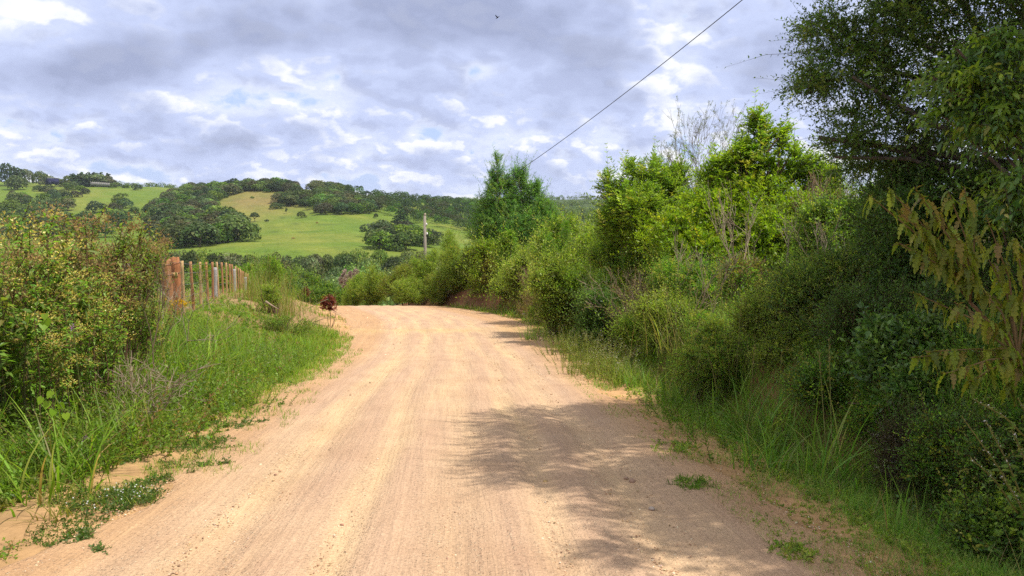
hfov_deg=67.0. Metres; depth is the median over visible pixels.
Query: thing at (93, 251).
bush
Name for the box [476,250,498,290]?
broom bush
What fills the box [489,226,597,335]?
scrub bush
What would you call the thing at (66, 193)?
forest tree
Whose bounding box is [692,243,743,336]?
dead branch
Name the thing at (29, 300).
tall weed
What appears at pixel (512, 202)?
wattle tree
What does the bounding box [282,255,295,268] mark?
valley tree
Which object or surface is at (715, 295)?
grass clump
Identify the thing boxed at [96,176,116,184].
pine tree
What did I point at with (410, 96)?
sky
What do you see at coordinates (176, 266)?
gate post
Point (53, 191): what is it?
forest tree
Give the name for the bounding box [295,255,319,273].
valley tree
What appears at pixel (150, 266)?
tall weed
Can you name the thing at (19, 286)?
tall weed
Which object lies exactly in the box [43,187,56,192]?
forest tree
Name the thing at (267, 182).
forest tree
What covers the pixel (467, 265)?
scrub bush
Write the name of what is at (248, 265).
valley bush
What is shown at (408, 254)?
valley tree
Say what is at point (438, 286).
olive bush
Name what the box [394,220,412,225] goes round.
forest tree
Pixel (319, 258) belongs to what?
valley tree
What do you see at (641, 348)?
grass clump
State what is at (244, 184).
forest tree
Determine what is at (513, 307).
grass clump
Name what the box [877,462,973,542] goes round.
grass clump
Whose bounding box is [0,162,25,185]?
hill tree
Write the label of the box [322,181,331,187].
forest tree
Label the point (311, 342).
grass
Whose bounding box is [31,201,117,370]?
bush
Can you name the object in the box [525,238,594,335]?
scrub bush
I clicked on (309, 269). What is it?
valley tree
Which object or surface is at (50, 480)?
grass clump
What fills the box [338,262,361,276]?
valley tree
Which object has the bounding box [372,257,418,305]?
olive bush
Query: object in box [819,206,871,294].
scrub bush
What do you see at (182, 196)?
forest tree
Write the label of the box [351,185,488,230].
forest
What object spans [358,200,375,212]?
forest tree
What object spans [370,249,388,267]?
valley tree
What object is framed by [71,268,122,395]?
tall weed
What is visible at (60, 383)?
tall weed
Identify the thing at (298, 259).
valley tree
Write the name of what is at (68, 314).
tall weed
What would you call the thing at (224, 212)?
forest tree
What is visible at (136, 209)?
hillside tree
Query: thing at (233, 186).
forest tree
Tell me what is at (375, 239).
forest tree
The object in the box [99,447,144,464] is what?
creeping weed
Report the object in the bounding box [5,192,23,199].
hillside tree
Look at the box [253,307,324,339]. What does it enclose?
herb
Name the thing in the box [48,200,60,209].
hillside tree
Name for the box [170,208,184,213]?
forest tree
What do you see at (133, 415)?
grass clump
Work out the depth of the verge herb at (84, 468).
6.39 m
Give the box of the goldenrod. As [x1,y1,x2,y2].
[165,297,195,335]
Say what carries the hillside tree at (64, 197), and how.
on the ground at (292, 234)
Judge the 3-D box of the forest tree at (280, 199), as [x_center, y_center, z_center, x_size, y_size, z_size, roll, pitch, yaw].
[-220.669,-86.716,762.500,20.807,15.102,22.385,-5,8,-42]
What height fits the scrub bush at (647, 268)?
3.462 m
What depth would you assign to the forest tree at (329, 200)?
706.35 m
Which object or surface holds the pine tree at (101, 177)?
on the ground at (292, 234)
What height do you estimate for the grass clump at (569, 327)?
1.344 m
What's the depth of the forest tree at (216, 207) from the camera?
654.64 m
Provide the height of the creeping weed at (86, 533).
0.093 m
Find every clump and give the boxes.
[0,383,176,471]
[0,390,163,516]
[3,480,107,531]
[9,433,176,491]
[67,378,181,453]
[155,326,238,353]
[216,251,306,305]
[233,272,318,317]
[337,267,363,305]
[493,299,515,313]
[503,290,520,313]
[512,310,553,340]
[534,307,579,338]
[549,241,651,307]
[567,304,632,358]
[604,359,668,388]
[605,281,668,357]
[634,271,708,357]
[634,383,751,425]
[639,270,734,361]
[669,405,821,462]
[678,390,781,441]
[681,285,771,395]
[686,345,814,448]
[701,403,836,478]
[753,337,884,495]
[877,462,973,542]
[962,397,1023,533]
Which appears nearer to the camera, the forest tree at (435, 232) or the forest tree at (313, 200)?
the forest tree at (435, 232)
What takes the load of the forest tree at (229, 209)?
on the ground at (292, 234)
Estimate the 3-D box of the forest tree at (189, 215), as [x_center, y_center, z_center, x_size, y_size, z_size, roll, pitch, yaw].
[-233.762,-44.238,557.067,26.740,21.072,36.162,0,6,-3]
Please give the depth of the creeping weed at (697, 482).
6.24 m
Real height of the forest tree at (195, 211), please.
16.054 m
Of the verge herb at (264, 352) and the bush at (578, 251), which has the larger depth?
the bush at (578, 251)
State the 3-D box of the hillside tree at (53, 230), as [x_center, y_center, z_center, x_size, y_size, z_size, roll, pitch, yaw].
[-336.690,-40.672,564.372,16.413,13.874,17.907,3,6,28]
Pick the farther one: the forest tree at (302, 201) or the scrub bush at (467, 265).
the forest tree at (302, 201)
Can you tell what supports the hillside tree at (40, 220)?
on the ground at (292, 234)
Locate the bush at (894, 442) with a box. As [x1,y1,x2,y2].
[835,385,993,505]
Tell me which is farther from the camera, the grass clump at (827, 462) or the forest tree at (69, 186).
the forest tree at (69, 186)
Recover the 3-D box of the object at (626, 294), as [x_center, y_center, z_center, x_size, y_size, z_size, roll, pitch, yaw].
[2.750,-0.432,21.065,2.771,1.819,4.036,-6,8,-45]
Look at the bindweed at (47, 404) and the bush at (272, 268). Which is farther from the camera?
the bush at (272, 268)
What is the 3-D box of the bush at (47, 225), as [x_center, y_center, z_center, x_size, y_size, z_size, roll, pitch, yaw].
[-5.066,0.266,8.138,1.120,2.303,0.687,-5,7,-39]
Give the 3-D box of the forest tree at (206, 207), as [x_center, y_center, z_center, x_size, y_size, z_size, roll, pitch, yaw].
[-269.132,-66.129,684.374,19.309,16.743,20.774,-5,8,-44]
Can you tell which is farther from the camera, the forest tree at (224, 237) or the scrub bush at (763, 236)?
the forest tree at (224, 237)
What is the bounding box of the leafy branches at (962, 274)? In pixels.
[862,185,1023,407]
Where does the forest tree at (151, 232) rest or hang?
on the ground at (292, 234)
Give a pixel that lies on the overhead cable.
(619, 97)
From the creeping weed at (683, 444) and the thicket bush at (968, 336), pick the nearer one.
the thicket bush at (968, 336)
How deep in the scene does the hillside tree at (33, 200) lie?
832.48 m
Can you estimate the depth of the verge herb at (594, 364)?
13.77 m
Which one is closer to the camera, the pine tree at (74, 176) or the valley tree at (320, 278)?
the valley tree at (320, 278)
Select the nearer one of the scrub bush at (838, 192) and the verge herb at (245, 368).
the verge herb at (245, 368)
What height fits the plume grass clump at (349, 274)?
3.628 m
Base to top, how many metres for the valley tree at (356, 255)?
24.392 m
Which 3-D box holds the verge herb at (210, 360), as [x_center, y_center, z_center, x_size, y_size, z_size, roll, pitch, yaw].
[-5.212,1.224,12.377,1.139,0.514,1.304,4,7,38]
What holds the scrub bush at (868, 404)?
on the ground at (292, 234)
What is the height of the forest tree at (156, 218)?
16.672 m
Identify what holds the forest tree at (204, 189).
on the ground at (292, 234)
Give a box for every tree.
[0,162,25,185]
[0,199,21,209]
[0,209,23,221]
[1,224,29,237]
[2,229,23,238]
[4,175,28,188]
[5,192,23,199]
[6,215,29,223]
[16,203,35,212]
[18,205,46,218]
[19,169,33,180]
[20,196,36,204]
[25,212,43,220]
[25,228,39,238]
[27,216,49,228]
[28,198,46,206]
[31,170,50,184]
[31,185,42,190]
[35,193,50,199]
[37,224,65,235]
[38,185,55,191]
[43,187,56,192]
[43,197,57,207]
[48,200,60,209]
[49,189,58,197]
[49,192,61,199]
[51,207,66,215]
[52,223,75,233]
[55,211,73,222]
[56,196,75,202]
[57,198,75,210]
[59,175,78,182]
[60,191,73,197]
[61,182,74,189]
[64,181,78,189]
[67,173,84,185]
[67,216,91,226]
[71,190,82,196]
[71,226,94,239]
[74,172,86,186]
[74,211,96,221]
[75,185,84,190]
[78,172,95,186]
[80,188,89,193]
[84,174,108,186]
[84,201,108,212]
[88,221,109,233]
[95,223,116,236]
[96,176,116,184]
[105,208,128,215]
[107,211,132,224]
[108,202,122,209]
[109,208,126,216]
[110,182,121,186]
[111,196,123,202]
[113,192,128,199]
[114,269,159,295]
[116,197,133,207]
[128,207,139,215]
[138,209,155,218]
[140,204,153,212]
[140,216,151,224]
[144,214,164,228]
[144,220,160,238]
[146,223,175,240]
[149,202,188,214]
[154,224,173,242]
[155,198,169,203]
[158,213,171,218]
[158,215,193,226]
[159,223,206,246]
[161,196,174,201]
[161,273,198,292]
[164,252,177,258]
[168,219,199,243]
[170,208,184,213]
[172,221,195,245]
[172,222,220,246]
[172,249,185,268]
[173,212,197,219]
[174,194,190,200]
[176,185,188,191]
[180,250,201,288]
[181,205,201,213]
[183,199,197,203]
[185,266,209,291]
[188,190,202,195]
[188,209,204,214]
[189,201,203,207]
[195,248,215,264]
[198,198,209,207]
[198,202,214,208]
[199,222,235,243]
[200,214,218,221]
[201,187,214,193]
[201,204,211,210]
[203,193,220,201]
[203,218,242,242]
[204,204,222,211]
[204,252,237,270]
[205,180,219,186]
[205,206,245,215]
[207,190,224,199]
[215,189,229,197]
[215,214,261,240]
[218,209,235,215]
[218,251,243,267]
[219,212,251,222]
[222,183,243,193]
[225,178,237,182]
[225,182,243,192]
[228,252,244,263]
[240,183,250,190]
[240,254,260,265]
[241,252,265,271]
[244,180,258,190]
[250,212,259,218]
[251,181,270,190]
[261,180,275,188]
[267,181,283,190]
[268,252,294,270]
[270,193,280,202]
[277,192,297,204]
[280,195,297,205]
[281,183,292,191]
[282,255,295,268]
[287,187,301,194]
[287,261,305,278]
[292,189,309,195]
[292,255,304,267]
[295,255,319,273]
[296,196,309,205]
[297,263,328,284]
[300,265,323,285]
[304,182,318,189]
[305,274,334,285]
[306,197,320,205]
[306,253,324,268]
[309,180,323,186]
[309,193,327,202]
[311,186,323,192]
[313,189,332,193]
[313,201,321,211]
[313,202,332,213]
[321,198,336,211]
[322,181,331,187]
[322,253,334,273]
[323,273,385,305]
[325,185,342,189]
[325,266,343,280]
[330,201,340,211]
[332,248,382,269]
[332,253,356,275]
[333,202,348,214]
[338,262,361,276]
[342,193,353,196]
[344,199,357,209]
[345,184,354,190]
[345,202,363,212]
[357,203,366,211]
[357,257,380,273]
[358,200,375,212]
[358,259,380,274]
[359,219,393,232]
[362,229,391,247]
[363,277,405,305]
[365,230,401,248]
[366,199,377,210]
[368,267,393,284]
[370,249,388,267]
[381,256,399,270]
[383,226,403,242]
[389,223,423,243]
[389,231,422,250]
[391,256,406,264]
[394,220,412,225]
[399,250,415,263]
[400,224,435,243]
[407,251,429,269]
[417,230,439,245]
[426,228,443,244]
[457,144,562,249]
[645,96,755,256]
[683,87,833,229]
[725,0,1023,208]
[859,15,1023,246]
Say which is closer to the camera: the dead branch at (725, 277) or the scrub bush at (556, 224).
the dead branch at (725, 277)
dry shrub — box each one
[515,262,545,322]
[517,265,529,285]
[577,259,657,337]
[787,164,862,226]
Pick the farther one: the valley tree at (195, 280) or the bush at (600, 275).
the valley tree at (195, 280)
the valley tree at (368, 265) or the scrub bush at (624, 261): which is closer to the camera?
the scrub bush at (624, 261)
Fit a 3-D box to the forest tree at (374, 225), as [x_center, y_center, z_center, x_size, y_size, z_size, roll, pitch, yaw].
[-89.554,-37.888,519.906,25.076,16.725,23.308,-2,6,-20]
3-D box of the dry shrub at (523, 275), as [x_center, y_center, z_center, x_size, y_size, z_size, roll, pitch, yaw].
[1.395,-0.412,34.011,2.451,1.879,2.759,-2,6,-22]
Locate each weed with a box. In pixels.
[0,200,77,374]
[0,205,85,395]
[0,228,57,414]
[0,238,45,421]
[0,254,82,429]
[0,278,47,442]
[0,307,37,439]
[0,537,28,562]
[1,235,94,418]
[1,276,99,408]
[3,222,107,345]
[13,312,97,442]
[21,335,81,437]
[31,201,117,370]
[39,287,112,428]
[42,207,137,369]
[48,267,119,411]
[53,271,92,381]
[54,524,100,543]
[58,321,106,413]
[61,482,169,516]
[64,349,220,429]
[67,225,123,345]
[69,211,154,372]
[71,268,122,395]
[72,293,136,417]
[73,248,153,392]
[83,304,128,384]
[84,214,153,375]
[88,540,112,554]
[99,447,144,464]
[102,238,167,365]
[106,247,177,380]
[113,249,237,357]
[120,224,176,358]
[122,472,173,486]
[124,230,178,352]
[126,295,167,375]
[127,294,160,366]
[137,304,168,363]
[151,290,176,351]
[163,433,241,453]
[184,460,213,469]
[190,418,255,432]
[195,255,209,308]
[208,455,233,465]
[250,416,269,422]
[650,437,703,452]
[665,472,721,490]
[766,537,832,562]
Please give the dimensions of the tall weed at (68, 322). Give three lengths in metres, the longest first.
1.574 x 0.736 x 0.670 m
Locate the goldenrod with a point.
(185, 303)
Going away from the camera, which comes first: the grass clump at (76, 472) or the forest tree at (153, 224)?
the grass clump at (76, 472)
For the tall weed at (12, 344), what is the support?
on the ground at (292, 234)
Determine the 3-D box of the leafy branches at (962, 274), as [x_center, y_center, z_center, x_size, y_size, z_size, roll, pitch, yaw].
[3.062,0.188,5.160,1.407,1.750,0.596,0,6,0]
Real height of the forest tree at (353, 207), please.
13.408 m
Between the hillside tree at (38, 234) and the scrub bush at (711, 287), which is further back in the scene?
the hillside tree at (38, 234)
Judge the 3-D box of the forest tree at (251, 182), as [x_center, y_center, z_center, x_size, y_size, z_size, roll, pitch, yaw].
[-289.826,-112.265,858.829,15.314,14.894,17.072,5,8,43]
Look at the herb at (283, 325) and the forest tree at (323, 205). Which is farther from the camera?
the forest tree at (323, 205)
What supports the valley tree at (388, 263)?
on the ground at (292, 234)
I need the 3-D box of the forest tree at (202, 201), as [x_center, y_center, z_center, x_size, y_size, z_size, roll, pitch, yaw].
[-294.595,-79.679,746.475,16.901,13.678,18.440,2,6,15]
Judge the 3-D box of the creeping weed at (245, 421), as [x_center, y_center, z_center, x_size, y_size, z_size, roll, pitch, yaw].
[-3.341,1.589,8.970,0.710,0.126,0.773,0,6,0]
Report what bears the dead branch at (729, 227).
on the ground at (292, 234)
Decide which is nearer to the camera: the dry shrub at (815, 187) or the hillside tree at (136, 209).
the dry shrub at (815, 187)
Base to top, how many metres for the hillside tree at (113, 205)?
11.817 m
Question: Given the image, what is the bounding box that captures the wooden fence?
[180,261,248,313]
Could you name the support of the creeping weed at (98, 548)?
on the road
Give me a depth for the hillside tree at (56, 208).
772.95 m
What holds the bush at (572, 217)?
on the ground at (292, 234)
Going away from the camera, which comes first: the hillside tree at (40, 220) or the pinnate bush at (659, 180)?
the pinnate bush at (659, 180)
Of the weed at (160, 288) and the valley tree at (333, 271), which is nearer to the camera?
the weed at (160, 288)
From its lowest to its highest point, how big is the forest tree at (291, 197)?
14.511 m
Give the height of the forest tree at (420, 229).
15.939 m
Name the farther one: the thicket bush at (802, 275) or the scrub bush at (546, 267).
the scrub bush at (546, 267)
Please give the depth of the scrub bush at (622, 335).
16.42 m
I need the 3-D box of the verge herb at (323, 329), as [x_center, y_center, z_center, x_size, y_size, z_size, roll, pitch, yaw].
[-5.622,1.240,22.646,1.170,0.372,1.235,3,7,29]
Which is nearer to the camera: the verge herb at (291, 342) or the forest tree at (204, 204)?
the verge herb at (291, 342)
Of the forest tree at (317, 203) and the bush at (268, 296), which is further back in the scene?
the forest tree at (317, 203)
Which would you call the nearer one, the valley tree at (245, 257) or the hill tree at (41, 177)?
the valley tree at (245, 257)
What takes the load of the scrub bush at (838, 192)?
on the ground at (292, 234)
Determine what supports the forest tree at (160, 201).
on the ground at (292, 234)
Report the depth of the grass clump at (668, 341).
13.52 m
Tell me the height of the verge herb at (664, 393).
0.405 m
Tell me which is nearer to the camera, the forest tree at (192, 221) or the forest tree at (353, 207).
the forest tree at (192, 221)
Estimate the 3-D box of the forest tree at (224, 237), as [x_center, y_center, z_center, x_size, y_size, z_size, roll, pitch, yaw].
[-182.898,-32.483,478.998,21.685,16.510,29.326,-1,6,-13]
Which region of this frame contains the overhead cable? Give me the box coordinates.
[428,0,741,223]
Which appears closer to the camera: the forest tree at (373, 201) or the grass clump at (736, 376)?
the grass clump at (736, 376)
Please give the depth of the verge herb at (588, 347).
17.85 m
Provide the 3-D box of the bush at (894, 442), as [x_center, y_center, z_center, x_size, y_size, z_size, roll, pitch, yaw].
[3.234,1.260,6.080,1.341,1.052,1.142,4,7,37]
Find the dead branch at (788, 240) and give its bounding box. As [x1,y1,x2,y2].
[775,168,833,264]
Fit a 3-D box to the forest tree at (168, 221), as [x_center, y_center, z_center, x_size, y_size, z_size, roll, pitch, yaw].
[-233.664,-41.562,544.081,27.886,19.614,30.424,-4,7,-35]
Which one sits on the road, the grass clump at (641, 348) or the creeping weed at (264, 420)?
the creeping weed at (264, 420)
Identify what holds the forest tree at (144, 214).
on the ground at (292, 234)
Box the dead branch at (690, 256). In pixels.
[672,229,721,296]
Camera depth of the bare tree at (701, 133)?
22.91 m
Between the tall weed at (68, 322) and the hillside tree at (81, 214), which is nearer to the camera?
the tall weed at (68, 322)
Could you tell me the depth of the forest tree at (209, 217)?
551.02 m
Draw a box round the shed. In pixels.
[46,178,58,183]
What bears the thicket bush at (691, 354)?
on the ground at (292, 234)
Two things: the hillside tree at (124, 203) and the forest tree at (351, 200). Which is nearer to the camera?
the forest tree at (351, 200)
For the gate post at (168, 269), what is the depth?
17.20 m
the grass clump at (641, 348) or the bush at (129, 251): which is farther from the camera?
the grass clump at (641, 348)
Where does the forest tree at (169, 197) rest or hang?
on the ground at (292, 234)
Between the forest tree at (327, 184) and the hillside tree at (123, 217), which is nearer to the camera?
the hillside tree at (123, 217)
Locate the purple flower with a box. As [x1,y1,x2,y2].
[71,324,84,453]
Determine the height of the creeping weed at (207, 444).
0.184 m
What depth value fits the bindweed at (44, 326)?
5.65 m
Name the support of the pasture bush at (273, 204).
on the ground at (292, 234)
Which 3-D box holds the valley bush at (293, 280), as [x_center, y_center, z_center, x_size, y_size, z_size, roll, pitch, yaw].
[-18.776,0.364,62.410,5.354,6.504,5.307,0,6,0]
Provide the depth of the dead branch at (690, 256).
14.95 m
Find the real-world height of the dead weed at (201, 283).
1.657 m
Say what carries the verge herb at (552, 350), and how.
on the ground at (292, 234)
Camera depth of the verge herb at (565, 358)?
17.25 m
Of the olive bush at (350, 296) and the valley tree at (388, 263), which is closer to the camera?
the olive bush at (350, 296)
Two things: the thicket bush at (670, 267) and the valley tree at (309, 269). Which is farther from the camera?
the valley tree at (309, 269)
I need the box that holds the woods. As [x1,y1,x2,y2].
[117,181,606,231]
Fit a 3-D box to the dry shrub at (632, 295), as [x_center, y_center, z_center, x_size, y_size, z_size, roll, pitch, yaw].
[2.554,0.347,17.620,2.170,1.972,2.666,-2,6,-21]
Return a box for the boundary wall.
[90,182,109,185]
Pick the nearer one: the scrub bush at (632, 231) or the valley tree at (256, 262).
the scrub bush at (632, 231)
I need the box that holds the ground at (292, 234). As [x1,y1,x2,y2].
[0,182,1023,575]
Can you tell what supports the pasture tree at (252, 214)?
on the ground at (292, 234)
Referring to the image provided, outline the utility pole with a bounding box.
[423,213,427,258]
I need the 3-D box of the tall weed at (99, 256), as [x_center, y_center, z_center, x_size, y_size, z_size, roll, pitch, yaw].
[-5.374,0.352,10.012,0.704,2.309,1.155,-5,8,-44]
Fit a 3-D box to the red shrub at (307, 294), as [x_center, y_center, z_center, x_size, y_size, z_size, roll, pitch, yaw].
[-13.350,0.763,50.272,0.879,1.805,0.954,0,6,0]
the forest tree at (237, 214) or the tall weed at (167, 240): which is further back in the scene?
the forest tree at (237, 214)
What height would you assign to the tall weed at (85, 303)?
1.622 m
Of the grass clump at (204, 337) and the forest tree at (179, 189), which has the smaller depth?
the grass clump at (204, 337)
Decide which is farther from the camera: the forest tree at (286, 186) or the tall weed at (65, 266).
the forest tree at (286, 186)
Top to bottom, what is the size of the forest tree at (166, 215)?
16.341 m
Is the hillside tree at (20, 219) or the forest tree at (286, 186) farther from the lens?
the forest tree at (286, 186)
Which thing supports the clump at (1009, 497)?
on the ground at (292, 234)
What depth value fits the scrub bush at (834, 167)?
18.72 m
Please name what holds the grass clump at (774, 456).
on the ground at (292, 234)
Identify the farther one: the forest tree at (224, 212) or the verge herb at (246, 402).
the forest tree at (224, 212)
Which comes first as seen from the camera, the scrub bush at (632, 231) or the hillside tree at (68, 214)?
the scrub bush at (632, 231)
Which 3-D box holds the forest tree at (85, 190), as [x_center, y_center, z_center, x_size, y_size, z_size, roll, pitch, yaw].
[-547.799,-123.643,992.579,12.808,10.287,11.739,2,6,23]
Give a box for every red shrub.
[301,286,310,297]
[319,294,337,326]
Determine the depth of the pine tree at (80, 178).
1108.74 m
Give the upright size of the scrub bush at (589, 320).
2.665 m
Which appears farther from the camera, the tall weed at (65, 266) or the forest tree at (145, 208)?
the forest tree at (145, 208)
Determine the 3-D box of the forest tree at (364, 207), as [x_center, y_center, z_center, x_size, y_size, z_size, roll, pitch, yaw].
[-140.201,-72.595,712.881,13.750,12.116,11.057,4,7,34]
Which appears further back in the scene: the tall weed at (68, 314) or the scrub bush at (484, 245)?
the scrub bush at (484, 245)
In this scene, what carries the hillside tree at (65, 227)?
on the ground at (292, 234)
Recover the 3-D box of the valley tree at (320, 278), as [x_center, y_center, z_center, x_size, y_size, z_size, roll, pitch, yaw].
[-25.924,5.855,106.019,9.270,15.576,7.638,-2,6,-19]
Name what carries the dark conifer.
on the ground at (292, 234)
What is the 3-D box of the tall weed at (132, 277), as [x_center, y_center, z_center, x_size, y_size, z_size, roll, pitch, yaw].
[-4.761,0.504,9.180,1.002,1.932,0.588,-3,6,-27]
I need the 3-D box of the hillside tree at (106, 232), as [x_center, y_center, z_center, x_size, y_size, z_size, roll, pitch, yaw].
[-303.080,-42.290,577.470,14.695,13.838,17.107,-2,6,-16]
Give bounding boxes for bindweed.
[37,390,69,420]
[38,313,50,330]
[157,393,199,411]
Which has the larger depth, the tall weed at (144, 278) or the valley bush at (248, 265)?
the valley bush at (248, 265)
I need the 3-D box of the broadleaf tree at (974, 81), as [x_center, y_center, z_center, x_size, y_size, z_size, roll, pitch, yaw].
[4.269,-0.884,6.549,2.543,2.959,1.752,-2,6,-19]
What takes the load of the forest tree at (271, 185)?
on the ground at (292, 234)
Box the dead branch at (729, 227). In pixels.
[703,180,763,299]
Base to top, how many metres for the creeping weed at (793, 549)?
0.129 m
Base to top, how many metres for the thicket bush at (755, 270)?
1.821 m
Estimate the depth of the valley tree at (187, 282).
158.32 m
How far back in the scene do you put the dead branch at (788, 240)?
13.42 m
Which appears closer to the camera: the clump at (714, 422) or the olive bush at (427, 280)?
the clump at (714, 422)
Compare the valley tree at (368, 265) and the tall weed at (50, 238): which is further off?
the valley tree at (368, 265)
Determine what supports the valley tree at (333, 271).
on the ground at (292, 234)
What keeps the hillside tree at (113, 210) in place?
on the ground at (292, 234)
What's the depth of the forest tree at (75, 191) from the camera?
947.08 m
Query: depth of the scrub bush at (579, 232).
29.67 m
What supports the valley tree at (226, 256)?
on the ground at (292, 234)
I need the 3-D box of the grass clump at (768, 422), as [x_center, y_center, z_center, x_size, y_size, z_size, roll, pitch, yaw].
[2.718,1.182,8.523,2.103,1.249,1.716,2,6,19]
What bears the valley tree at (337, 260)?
on the ground at (292, 234)
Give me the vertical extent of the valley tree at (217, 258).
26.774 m
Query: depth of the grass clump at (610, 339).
18.41 m
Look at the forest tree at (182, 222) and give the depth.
475.27 m
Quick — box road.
[0,305,871,575]
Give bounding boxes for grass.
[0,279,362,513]
[445,290,1023,575]
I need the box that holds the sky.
[0,0,1019,199]
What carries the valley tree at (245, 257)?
on the ground at (292, 234)
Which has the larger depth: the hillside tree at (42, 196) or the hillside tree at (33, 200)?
the hillside tree at (42, 196)
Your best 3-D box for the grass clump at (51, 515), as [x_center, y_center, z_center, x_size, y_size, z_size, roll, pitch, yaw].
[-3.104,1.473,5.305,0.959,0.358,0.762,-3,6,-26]
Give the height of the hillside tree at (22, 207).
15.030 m
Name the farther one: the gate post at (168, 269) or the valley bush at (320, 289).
the valley bush at (320, 289)
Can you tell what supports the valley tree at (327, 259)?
on the ground at (292, 234)
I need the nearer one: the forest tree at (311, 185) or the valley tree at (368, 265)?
the valley tree at (368, 265)
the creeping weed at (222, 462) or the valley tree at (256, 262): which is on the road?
the creeping weed at (222, 462)
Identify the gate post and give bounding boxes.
[161,259,177,317]
[171,257,181,316]
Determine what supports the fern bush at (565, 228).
on the ground at (292, 234)
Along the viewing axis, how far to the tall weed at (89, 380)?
7.94 m
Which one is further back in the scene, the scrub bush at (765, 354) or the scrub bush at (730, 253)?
the scrub bush at (730, 253)
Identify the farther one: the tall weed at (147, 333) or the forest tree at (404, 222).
the forest tree at (404, 222)
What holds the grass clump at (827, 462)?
on the ground at (292, 234)
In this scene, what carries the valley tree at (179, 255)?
on the ground at (292, 234)
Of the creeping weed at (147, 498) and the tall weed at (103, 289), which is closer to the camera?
the creeping weed at (147, 498)
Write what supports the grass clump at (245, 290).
on the ground at (292, 234)
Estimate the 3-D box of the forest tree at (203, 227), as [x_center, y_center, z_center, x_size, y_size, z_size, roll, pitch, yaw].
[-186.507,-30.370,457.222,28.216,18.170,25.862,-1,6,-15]
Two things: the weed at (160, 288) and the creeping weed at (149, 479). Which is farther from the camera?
the weed at (160, 288)
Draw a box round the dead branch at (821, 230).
[788,209,890,256]
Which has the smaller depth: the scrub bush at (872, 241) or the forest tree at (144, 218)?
the scrub bush at (872, 241)
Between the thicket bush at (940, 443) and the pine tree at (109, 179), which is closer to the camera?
the thicket bush at (940, 443)
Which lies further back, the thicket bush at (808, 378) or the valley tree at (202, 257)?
the valley tree at (202, 257)
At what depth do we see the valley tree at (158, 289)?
174.64 m
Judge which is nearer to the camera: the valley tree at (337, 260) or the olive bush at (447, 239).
the olive bush at (447, 239)
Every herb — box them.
[0,415,131,490]
[20,385,199,470]
[67,390,228,455]
[139,367,225,413]
[166,348,240,373]
[175,313,238,334]
[202,355,266,381]
[211,383,299,411]
[232,341,280,365]
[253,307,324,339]
[264,336,307,352]
[309,323,337,336]
[529,324,595,355]
[535,326,603,360]
[536,326,614,368]
[545,354,597,376]
[563,332,617,358]
[564,331,626,374]
[567,345,653,388]
[568,338,637,381]
[618,373,707,408]
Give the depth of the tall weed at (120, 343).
9.21 m
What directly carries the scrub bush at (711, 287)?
on the ground at (292, 234)
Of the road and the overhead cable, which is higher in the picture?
the overhead cable
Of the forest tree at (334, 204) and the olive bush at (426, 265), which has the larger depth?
the forest tree at (334, 204)
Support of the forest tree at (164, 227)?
on the ground at (292, 234)
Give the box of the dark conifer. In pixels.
[390,206,410,222]
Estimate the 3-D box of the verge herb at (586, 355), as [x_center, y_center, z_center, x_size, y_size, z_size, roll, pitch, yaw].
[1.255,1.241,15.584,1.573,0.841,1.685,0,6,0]
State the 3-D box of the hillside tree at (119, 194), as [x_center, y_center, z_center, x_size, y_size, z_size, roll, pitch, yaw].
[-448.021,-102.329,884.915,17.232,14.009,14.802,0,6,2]
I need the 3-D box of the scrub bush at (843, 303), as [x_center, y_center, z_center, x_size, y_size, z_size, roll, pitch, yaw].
[3.670,0.340,8.224,1.723,1.489,2.055,0,6,0]
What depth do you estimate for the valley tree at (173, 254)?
284.28 m
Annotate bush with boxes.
[131,184,142,189]
[184,254,261,290]
[241,245,292,290]
[241,257,304,295]
[253,271,285,313]
[269,202,285,208]
[290,268,340,305]
[296,211,306,217]
[330,282,359,305]
[339,267,373,305]
[352,254,388,305]
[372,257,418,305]
[385,270,425,305]
[405,247,439,297]
[419,268,449,295]
[420,243,460,305]
[423,231,496,303]
[435,221,462,274]
[437,240,480,291]
[449,264,464,294]
[450,214,536,304]
[455,243,525,308]
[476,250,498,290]
[477,221,546,311]
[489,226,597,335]
[490,227,520,275]
[507,197,582,323]
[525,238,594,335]
[529,215,577,332]
[542,268,631,354]
[560,207,591,245]
[561,201,597,264]
[563,207,625,285]
[566,229,600,269]
[574,136,698,250]
[584,260,651,311]
[587,287,659,357]
[589,236,653,284]
[590,171,697,284]
[604,232,706,295]
[610,136,835,290]
[616,270,701,363]
[627,236,725,322]
[652,298,753,404]
[656,232,767,283]
[660,260,768,349]
[689,139,739,245]
[698,272,824,393]
[701,243,779,298]
[722,180,809,279]
[741,222,887,382]
[760,327,860,435]
[764,155,876,277]
[770,255,927,373]
[772,169,858,200]
[785,130,858,196]
[804,356,901,451]
[815,281,1000,426]
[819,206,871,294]
[823,140,993,313]
[837,192,985,252]
[839,359,1016,454]
[849,385,1023,522]
[860,262,996,323]
[893,148,1023,311]
[895,282,1023,397]
[895,456,1023,575]
[926,214,1023,315]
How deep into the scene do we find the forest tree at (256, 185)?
851.47 m

